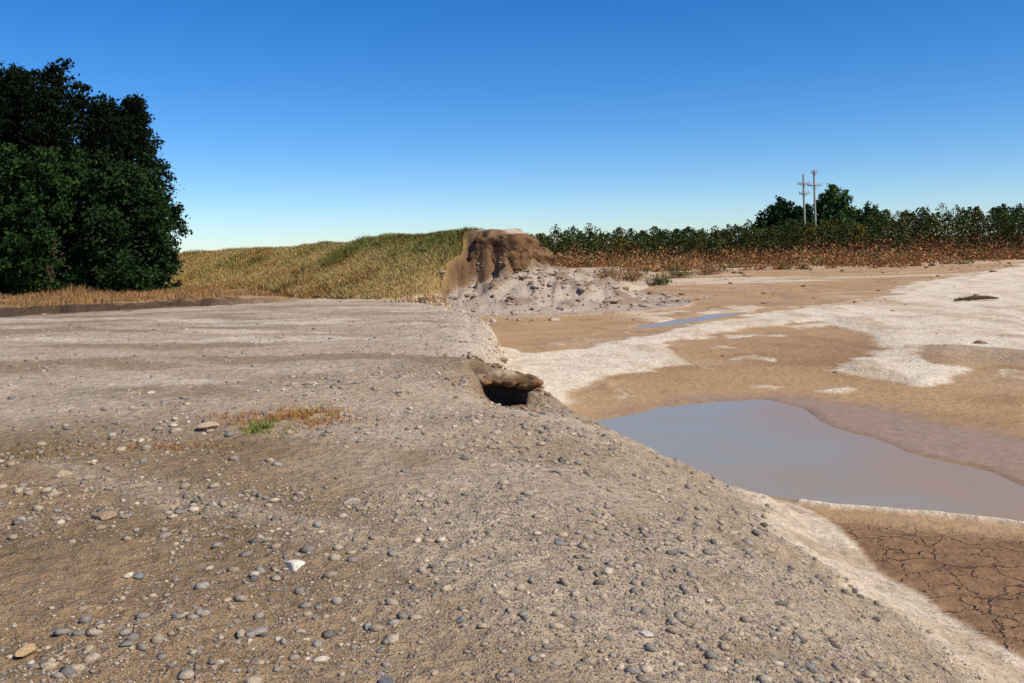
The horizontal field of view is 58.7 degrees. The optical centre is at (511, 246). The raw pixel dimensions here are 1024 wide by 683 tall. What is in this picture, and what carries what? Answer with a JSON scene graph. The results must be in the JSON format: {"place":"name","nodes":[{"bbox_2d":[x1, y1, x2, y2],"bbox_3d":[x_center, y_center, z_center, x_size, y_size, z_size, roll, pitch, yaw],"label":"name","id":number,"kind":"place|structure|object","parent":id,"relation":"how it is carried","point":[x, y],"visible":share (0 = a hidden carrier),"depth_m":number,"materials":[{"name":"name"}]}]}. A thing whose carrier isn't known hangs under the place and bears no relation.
{"place":"outdoors","nodes":[
{"label":"outdoors","id":0,"kind":"place"},
{"bbox_2d":[0,281,450,309],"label":"dry grass","id":1,"kind":"structure","parent":0,"point":[85,295],"depth_m":47.50,"materials":[{"name":"brown plant"}]},
{"bbox_2d":[0,228,1023,682],"bbox_3d":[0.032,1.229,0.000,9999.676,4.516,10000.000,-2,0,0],"label":"ground","id":2,"kind":"structure","parent":0,"point":[952,582],"depth_m":9.04,"materials":[{"name":"soil"}]},
{"bbox_2d":[0,184,35,295],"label":"willow tree","id":3,"kind":"object","parent":2,"relation":"on","point":[3,290],"visible":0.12,"depth_m":56.15,"materials":[{"name":"green plant"}]},
{"bbox_2d":[15,643,36,656],"bbox_3d":[-2.159,1.798,4.051,0.081,0.044,0.120,-2,0,30],"label":"stone","id":4,"kind":"object","parent":2,"relation":"on","point":[27,650],"visible":1,"depth_m":4.03,"materials":[{"name":"beige stone"}]},
{"bbox_2d":[0,62,79,292],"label":"poplar tree","id":5,"kind":"object","parent":2,"relation":"on","point":[21,71],"visible":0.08,"depth_m":59.94,"materials":[{"name":"green plant"}]},
{"bbox_2d":[0,57,117,285],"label":"poplar tree","id":6,"kind":"object","parent":2,"relation":"on","point":[55,117],"visible":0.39,"depth_m":59.32,"materials":[{"name":"green plant"}]},
{"bbox_2d":[51,469,72,477],"bbox_3d":[-3.562,1.796,7.188,0.153,0.078,0.165,-1,0,30],"label":"stone","id":7,"kind":"object","parent":2,"relation":"on","point":[59,473],"visible":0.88,"depth_m":7.15,"materials":[{"name":"beige stone"}]},
{"bbox_2d":[0,141,123,295],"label":"willow tree","id":8,"kind":"object","parent":2,"relation":"on","point":[57,185],"visible":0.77,"depth_m":55.68,"materials":[{"name":"green plant"}]},
{"bbox_2d":[0,433,124,475],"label":"weed clump","id":9,"kind":"object","parent":2,"relation":"on","point":[32,455],"visible":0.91,"depth_m":8.02,"materials":[{"name":"brown plant"}]},
{"bbox_2d":[7,475,151,499],"bbox_3d":[-3.243,1.788,6.827,1.016,0.065,1.024,-1,0,-31],"label":"weed clump","id":10,"kind":"object","parent":2,"relation":"on","point":[81,484],"visible":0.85,"depth_m":6.94,"materials":[{"name":"brown plant"}]},
{"bbox_2d":[93,510,116,520],"bbox_3d":[-2.704,1.788,6.050,0.167,0.059,0.114,-2,0,37],"label":"stone","id":11,"kind":"object","parent":2,"relation":"on","point":[104,515],"visible":1,"depth_m":6.02,"materials":[{"name":"beige stone"}]},
{"bbox_2d":[65,145,192,292],"bbox_3d":[-24.609,-1.642,57.839,7.635,9.330,8.284,-2,0,0],"label":"willow tree","id":12,"kind":"object","parent":2,"relation":"on","point":[134,192],"visible":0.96,"depth_m":56.78,"materials":[{"name":"green plant"}]},
{"bbox_2d":[71,90,186,282],"bbox_3d":[-26.895,-3.735,62.795,8.716,13.839,8.037,-2,0,0],"label":"poplar tree","id":13,"kind":"object","parent":2,"relation":"on","point":[132,134],"visible":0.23,"depth_m":61.16,"materials":[{"name":"green plant"}]},
{"bbox_2d":[133,572,143,579],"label":"stone","id":14,"kind":"object","parent":2,"relation":"on","point":[139,576],"visible":1,"depth_m":4.97,"materials":[{"name":"grey stone"}]},
{"bbox_2d":[19,434,265,456],"bbox_3d":[-3.241,1.792,8.220,2.314,0.095,0.888,-2,0,0],"label":"weed clump","id":15,"kind":"object","parent":2,"relation":"on","point":[156,447],"visible":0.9,"depth_m":8.22,"materials":[{"name":"brown plant"}]},
{"bbox_2d":[196,421,219,429],"bbox_3d":[-2.991,1.780,8.990,0.118,0.103,0.258,-2,0,39],"label":"stone","id":16,"kind":"object","parent":2,"relation":"on","point":[209,425],"visible":0.91,"depth_m":8.95,"materials":[{"name":"beige stone"}]},
{"bbox_2d":[233,412,295,438],"bbox_3d":[-2.417,1.736,8.879,0.781,0.168,0.795,-2,0,0],"label":"weed clump","id":17,"kind":"object","parent":2,"relation":"on","point":[268,426],"visible":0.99,"depth_m":8.86,"materials":[{"name":"green plant"}]},
{"bbox_2d":[70,226,482,299],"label":"levee grass","id":18,"kind":"structure","parent":2,"relation":"on","point":[329,278],"depth_m":51.86,"materials":[{"name":"green plant"}]},
{"bbox_2d":[175,400,394,440],"bbox_3d":[-2.370,1.788,9.612,2.395,0.236,2.353,-2,0,0],"label":"weed clump","id":19,"kind":"object","parent":2,"relation":"on","point":[287,415],"visible":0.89,"depth_m":9.48,"materials":[{"name":"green plant"}]},
{"bbox_2d":[285,559,305,570],"bbox_3d":[-1.241,1.801,5.147,0.129,0.046,0.086,-1,0,22],"label":"stone","id":20,"kind":"object","parent":2,"relation":"on","point":[294,565],"visible":1,"depth_m":5.13,"materials":[{"name":"white stone"}]},
{"bbox_2d":[291,399,338,422],"bbox_3d":[-2.074,1.735,9.671,0.580,0.204,0.837,-2,0,0],"label":"weed clump","id":21,"kind":"object","parent":2,"relation":"on","point":[309,410],"visible":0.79,"depth_m":9.60,"materials":[{"name":"brown plant"}]},
{"bbox_2d":[343,498,359,503],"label":"stone","id":22,"kind":"object","parent":2,"relation":"on","point":[352,500],"visible":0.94,"depth_m":6.53,"materials":[{"name":"white stone"}]},
{"bbox_2d":[378,676,394,682],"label":"stone","id":23,"kind":"object","parent":2,"relation":"on","point":[386,679],"visible":1,"depth_m":3.80,"materials":[{"name":"grey stone"}]},
{"bbox_2d":[401,468,411,472],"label":"stone","id":24,"kind":"object","parent":2,"relation":"on","point":[406,470],"visible":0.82,"depth_m":7.38,"materials":[{"name":"grey stone"}]},
{"bbox_2d":[455,616,463,622],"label":"stone","id":25,"kind":"object","parent":2,"relation":"on","point":[459,619],"visible":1,"depth_m":4.49,"materials":[{"name":"grey stone"}]},
{"bbox_2d":[423,297,508,367],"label":"bank edge clods","id":26,"kind":"object","parent":2,"relation":"on","point":[503,359],"visible":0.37,"depth_m":26.91,"materials":[{"name":"grey soil"}]},
{"bbox_2d":[0,314,985,682],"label":"gravel stones","id":27,"kind":"object","parent":2,"relation":"on","point":[802,638],"visible":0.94,"depth_m":5.61,"materials":[{"name":"grey gravel"}]},
{"bbox_2d":[483,370,523,386],"bbox_3d":[-0.143,1.947,13.580,0.672,0.255,0.968,-2,0,0],"label":"bank overhang","id":28,"kind":"object","parent":2,"relation":"on","point":[510,378],"visible":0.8,"depth_m":13.24,"materials":[{"name":"soil"}]},
{"bbox_2d":[476,370,502,387],"bbox_3d":[-0.394,1.970,13.555,0.641,0.256,0.854,-2,0,0],"label":"bank overhang","id":29,"kind":"object","parent":28,"relation":"attached to","point":[496,374],"visible":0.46,"depth_m":13.32,"materials":[{"name":"soil"}]},
{"bbox_2d":[468,231,539,271],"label":"eroded bank","id":30,"kind":"structure","parent":2,"relation":"on","point":[516,248],"depth_m":48.10,"materials":[{"name":"brown soil"}]},
{"bbox_2d":[433,353,592,423],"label":"soil clods","id":31,"kind":"object","parent":2,"relation":"on","point":[499,365],"visible":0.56,"depth_m":12.82,"materials":[{"name":"brown soil"}]},
{"bbox_2d":[337,262,706,321],"bbox_3d":[5.534,1.937,55.546,13.031,2.624,36.765,-2,0,25],"label":"earth rubble","id":32,"kind":"object","parent":2,"relation":"on","point":[584,288],"visible":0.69,"depth_m":46.33,"materials":[{"name":"grey soil"}]},
{"bbox_2d":[505,374,543,389],"bbox_3d":[0.135,2.005,13.626,0.551,0.221,0.818,-2,0,-22],"label":"bank overhang","id":33,"kind":"object","parent":2,"relation":"on","point":[529,381],"visible":0.56,"depth_m":13.32,"materials":[{"name":"soil"}]},
{"bbox_2d":[532,246,554,266],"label":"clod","id":34,"kind":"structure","parent":2,"relation":"on","point":[543,255],"depth_m":49.19,"materials":[{"name":"brown soil"}]},
{"bbox_2d":[592,266,623,277],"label":"dry bush","id":35,"kind":"object","parent":2,"relation":"on","point":[605,271],"visible":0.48,"depth_m":71.81,"materials":[{"name":"beige plant"}]},
{"bbox_2d":[593,271,623,282],"bbox_3d":[6.298,2.144,60.076,2.235,1.160,1.628,-2,0,0],"label":"dry bush","id":36,"kind":"object","parent":2,"relation":"on","point":[601,275],"visible":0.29,"depth_m":59.88,"materials":[{"name":"beige plant"}]},
{"bbox_2d":[614,268,648,281],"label":"dry bush","id":37,"kind":"object","parent":2,"relation":"on","point":[628,276],"visible":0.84,"depth_m":65.79,"materials":[{"name":"beige plant"}]},
{"bbox_2d":[620,264,649,277],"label":"dry bush","id":38,"kind":"object","parent":2,"relation":"on","point":[641,270],"visible":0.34,"depth_m":75.95,"materials":[{"name":"beige plant"}]},
{"bbox_2d":[639,630,653,636],"bbox_3d":[0.677,1.931,4.544,0.068,0.028,0.056,-1,0,-36],"label":"stone","id":39,"kind":"object","parent":2,"relation":"on","point":[644,633],"visible":1,"depth_m":4.53,"materials":[{"name":"white stone"}]},
{"bbox_2d":[646,273,673,285],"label":"dry bush","id":40,"kind":"object","parent":2,"relation":"on","point":[658,281],"visible":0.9,"depth_m":68.79,"materials":[{"name":"green plant"}]},
{"bbox_2d":[658,263,695,278],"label":"dry bush","id":41,"kind":"object","parent":2,"relation":"on","point":[681,274],"visible":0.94,"depth_m":79.82,"materials":[{"name":"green plant"}]},
{"bbox_2d":[677,549,685,553],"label":"stone","id":42,"kind":"object","parent":2,"relation":"on","point":[682,551],"visible":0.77,"depth_m":6.19,"materials":[{"name":"grey stone"}]},
{"bbox_2d":[694,264,722,275],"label":"dry bush","id":43,"kind":"object","parent":2,"relation":"on","point":[710,271],"visible":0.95,"depth_m":83.84,"materials":[{"name":"beige plant"}]},
{"bbox_2d":[740,195,812,251],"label":"shade tree","id":44,"kind":"object","parent":2,"relation":"on","point":[779,211],"visible":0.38,"depth_m":152.99,"materials":[{"name":"green plant"}]},
{"bbox_2d":[530,203,1023,263],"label":"orchard trees","id":45,"kind":"object","parent":2,"relation":"on","point":[1003,222],"visible":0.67,"depth_m":116.09,"materials":[{"name":"green plant"}]},
{"bbox_2d":[539,226,1023,271],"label":"dead brush","id":46,"kind":"object","parent":2,"relation":"on","point":[874,258],"visible":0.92,"depth_m":104.80,"materials":[{"name":"brown plant"}]},
{"bbox_2d":[798,174,809,239],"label":"utility pole","id":47,"kind":"object","parent":2,"relation":"on","point":[804,196],"visible":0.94,"depth_m":149.85,"materials":[{"name":"grey wood"}]},
{"bbox_2d":[793,204,819,225],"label":"shade tree","id":48,"kind":"object","parent":2,"relation":"on","point":[808,212],"visible":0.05,"depth_m":156.98,"materials":[{"name":"green plant"}]},
{"bbox_2d":[804,662,816,673],"bbox_3d":[1.501,2.129,4.601,0.069,0.052,0.083,-2,0,0],"label":"stone","id":49,"kind":"object","parent":2,"relation":"on","point":[810,667],"visible":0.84,"depth_m":4.57,"materials":[{"name":"grey stone"}]},
{"bbox_2d":[807,169,821,237],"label":"utility pole","id":50,"kind":"object","parent":2,"relation":"on","point":[817,184],"visible":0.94,"depth_m":150.85,"materials":[{"name":"grey wood"}]},
{"bbox_2d":[627,262,1023,372],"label":"mud debris","id":51,"kind":"object","parent":2,"relation":"on","point":[975,342],"visible":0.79,"depth_m":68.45,"materials":[{"name":"brown soil"}]},
{"bbox_2d":[805,183,860,252],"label":"shade tree","id":52,"kind":"object","parent":2,"relation":"on","point":[831,203],"visible":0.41,"depth_m":154.16,"materials":[{"name":"green plant"}]},
{"bbox_2d":[852,201,895,249],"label":"shade tree","id":53,"kind":"object","parent":2,"relation":"on","point":[867,209],"visible":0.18,"depth_m":157.14,"materials":[{"name":"green plant"}]},
{"bbox_2d":[954,294,998,300],"bbox_3d":[22.452,2.451,44.101,2.141,0.289,0.736,-1,0,-18],"label":"driftwood log","id":54,"kind":"object","parent":2,"relation":"on","point":[974,297],"visible":1,"depth_m":43.99,"materials":[{"name":"brown wood"}]},
{"bbox_2d":[0,0,1023,252],"label":"sky","id":55,"kind":"structure","parent":0,"point":[280,123],"materials":[{"name":"blue"}]},
{"bbox_2d":[634,311,750,327],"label":"pond water","id":56,"kind":"structure","parent":0,"point":[680,321],"depth_m":39.15,"materials":[{"name":"grey liquid"}]},
{"bbox_2d":[597,399,1023,520],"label":"pond water","id":57,"kind":"structure","parent":0,"point":[773,448],"depth_m":13.71,"materials":[{"name":"grey liquid"}]}
]}

